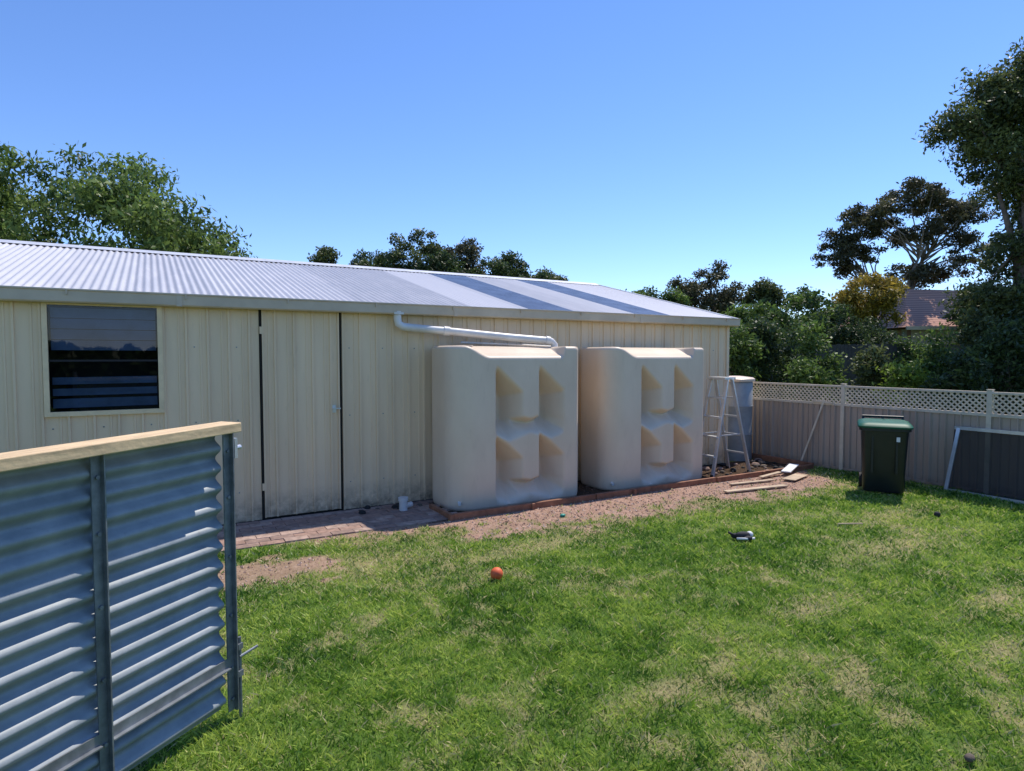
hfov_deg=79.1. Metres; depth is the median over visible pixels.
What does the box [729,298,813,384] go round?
backyard tree
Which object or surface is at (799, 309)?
backyard tree
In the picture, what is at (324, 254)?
backyard tree
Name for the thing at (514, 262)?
backyard tree
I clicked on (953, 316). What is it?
backyard tree
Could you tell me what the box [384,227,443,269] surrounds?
backyard tree
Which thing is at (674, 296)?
backyard tree
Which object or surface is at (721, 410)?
step ladder
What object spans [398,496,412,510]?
drain riser
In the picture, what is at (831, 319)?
backyard tree
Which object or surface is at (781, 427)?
boundary fence
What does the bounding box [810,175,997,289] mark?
eucalyptus tree
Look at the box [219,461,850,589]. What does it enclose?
gravel
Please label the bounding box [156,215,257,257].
pinnate tree
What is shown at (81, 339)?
window
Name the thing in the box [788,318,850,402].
garden shrub
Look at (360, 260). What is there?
backyard tree
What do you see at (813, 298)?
backyard tree
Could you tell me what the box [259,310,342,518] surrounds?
door
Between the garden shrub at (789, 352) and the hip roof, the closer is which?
the garden shrub at (789, 352)
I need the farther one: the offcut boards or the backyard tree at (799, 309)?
the backyard tree at (799, 309)
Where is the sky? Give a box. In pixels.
[0,0,1023,317]
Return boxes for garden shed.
[0,239,740,525]
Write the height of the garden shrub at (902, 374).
1.886 m
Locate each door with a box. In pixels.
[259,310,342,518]
[944,426,1023,503]
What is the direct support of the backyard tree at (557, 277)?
on the lawn ground at (282, 572)
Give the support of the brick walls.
on the lawn ground at (282, 572)
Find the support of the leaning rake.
on the lawn ground at (282, 572)
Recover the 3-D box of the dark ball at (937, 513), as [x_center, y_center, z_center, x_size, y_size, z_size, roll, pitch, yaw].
[4.879,1.479,7.119,0.068,0.068,0.068,-2,3,-30]
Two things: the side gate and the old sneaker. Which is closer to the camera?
the side gate
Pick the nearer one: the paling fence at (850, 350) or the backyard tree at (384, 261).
the paling fence at (850, 350)
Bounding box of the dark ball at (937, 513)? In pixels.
[934,511,940,516]
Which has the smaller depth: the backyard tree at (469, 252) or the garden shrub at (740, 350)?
the garden shrub at (740, 350)
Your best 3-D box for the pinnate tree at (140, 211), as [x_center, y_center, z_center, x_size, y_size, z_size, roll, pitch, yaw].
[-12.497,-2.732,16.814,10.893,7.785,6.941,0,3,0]
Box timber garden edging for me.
[429,453,813,520]
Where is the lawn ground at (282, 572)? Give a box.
[132,458,1023,770]
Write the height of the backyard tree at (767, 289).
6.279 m
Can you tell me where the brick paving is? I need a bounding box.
[217,499,457,551]
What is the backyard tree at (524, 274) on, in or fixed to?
on the lawn ground at (282, 572)
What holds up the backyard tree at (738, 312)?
on the lawn ground at (282, 572)
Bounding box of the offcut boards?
[759,464,807,480]
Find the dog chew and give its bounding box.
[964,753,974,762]
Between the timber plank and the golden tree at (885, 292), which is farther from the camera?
the golden tree at (885, 292)
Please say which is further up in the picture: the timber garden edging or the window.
the window
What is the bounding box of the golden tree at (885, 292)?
[831,271,909,337]
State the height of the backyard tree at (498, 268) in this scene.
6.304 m
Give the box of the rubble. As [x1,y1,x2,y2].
[358,458,790,513]
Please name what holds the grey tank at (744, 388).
on the lawn ground at (282, 572)
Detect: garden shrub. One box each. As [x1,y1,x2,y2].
[729,314,794,398]
[729,324,768,396]
[769,322,810,398]
[782,356,838,400]
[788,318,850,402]
[817,302,876,345]
[844,342,898,405]
[857,316,902,343]
[870,360,939,407]
[888,332,931,406]
[904,322,962,408]
[917,346,997,413]
[943,281,1007,409]
[961,316,1023,414]
[1001,287,1023,408]
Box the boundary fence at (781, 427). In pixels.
[752,382,1023,485]
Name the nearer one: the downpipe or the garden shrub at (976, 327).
the downpipe
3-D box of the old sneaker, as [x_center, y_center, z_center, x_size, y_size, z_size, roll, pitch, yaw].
[2.299,1.506,6.222,0.254,0.080,0.140,0,3,4]
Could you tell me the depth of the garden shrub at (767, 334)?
16.66 m
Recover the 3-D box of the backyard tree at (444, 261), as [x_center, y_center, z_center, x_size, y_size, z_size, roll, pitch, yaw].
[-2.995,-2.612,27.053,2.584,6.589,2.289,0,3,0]
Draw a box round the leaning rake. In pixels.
[800,399,832,460]
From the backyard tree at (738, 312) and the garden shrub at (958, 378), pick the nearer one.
the garden shrub at (958, 378)
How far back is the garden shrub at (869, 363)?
14.88 m
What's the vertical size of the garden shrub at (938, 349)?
2.804 m
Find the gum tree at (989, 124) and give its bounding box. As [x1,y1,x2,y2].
[911,36,1023,411]
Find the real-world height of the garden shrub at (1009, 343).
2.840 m
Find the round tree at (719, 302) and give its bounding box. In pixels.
[666,259,754,315]
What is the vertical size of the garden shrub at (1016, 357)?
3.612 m
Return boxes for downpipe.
[391,311,557,346]
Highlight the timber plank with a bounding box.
[723,479,787,492]
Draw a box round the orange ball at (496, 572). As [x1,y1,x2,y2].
[490,567,502,579]
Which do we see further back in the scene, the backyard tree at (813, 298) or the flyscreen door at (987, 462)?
the backyard tree at (813, 298)
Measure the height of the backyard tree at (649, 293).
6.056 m
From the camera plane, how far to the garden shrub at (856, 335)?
21.61 m
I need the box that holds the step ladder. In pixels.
[702,377,751,476]
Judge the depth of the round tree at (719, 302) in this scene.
33.81 m
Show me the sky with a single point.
(633, 145)
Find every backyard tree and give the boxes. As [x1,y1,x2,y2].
[307,245,341,263]
[349,248,385,266]
[368,249,404,268]
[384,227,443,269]
[411,248,467,273]
[441,236,489,274]
[465,256,515,276]
[487,249,532,276]
[513,265,552,279]
[535,265,567,280]
[633,285,660,297]
[653,285,694,306]
[719,300,765,362]
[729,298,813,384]
[740,277,786,311]
[767,283,824,319]
[784,286,849,343]
[812,294,879,343]
[937,284,992,343]
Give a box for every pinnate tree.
[0,140,251,256]
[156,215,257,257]
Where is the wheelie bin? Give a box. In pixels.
[857,415,913,493]
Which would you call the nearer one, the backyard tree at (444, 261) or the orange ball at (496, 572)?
the orange ball at (496, 572)
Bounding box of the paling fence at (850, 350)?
[783,344,1007,412]
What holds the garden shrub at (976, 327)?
on the lawn ground at (282, 572)
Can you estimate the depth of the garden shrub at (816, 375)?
14.37 m
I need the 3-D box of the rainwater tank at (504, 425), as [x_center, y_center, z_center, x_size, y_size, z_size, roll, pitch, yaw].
[-0.069,0.482,7.992,1.830,1.990,0.720,-2,3,-30]
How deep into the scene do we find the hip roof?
28.93 m
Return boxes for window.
[40,302,164,416]
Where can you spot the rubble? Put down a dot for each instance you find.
(706, 468)
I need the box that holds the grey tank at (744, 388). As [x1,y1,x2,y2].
[728,376,754,460]
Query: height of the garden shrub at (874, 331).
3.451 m
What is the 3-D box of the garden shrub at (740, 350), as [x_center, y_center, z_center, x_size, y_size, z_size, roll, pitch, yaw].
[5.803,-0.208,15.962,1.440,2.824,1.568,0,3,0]
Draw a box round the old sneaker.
[728,531,754,540]
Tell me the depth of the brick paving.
6.79 m
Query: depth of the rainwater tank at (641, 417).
8.82 m
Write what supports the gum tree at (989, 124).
on the lawn ground at (282, 572)
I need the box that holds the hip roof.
[841,289,960,330]
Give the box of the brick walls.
[870,329,959,343]
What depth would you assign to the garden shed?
7.19 m
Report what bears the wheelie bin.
on the lawn ground at (282, 572)
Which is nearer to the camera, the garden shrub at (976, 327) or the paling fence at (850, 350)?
the garden shrub at (976, 327)
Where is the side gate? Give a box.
[0,421,257,770]
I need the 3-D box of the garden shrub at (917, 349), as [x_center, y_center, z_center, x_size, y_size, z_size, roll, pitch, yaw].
[12.896,-0.373,20.025,1.780,2.774,1.399,-2,4,-41]
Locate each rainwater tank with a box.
[432,345,577,511]
[581,347,703,490]

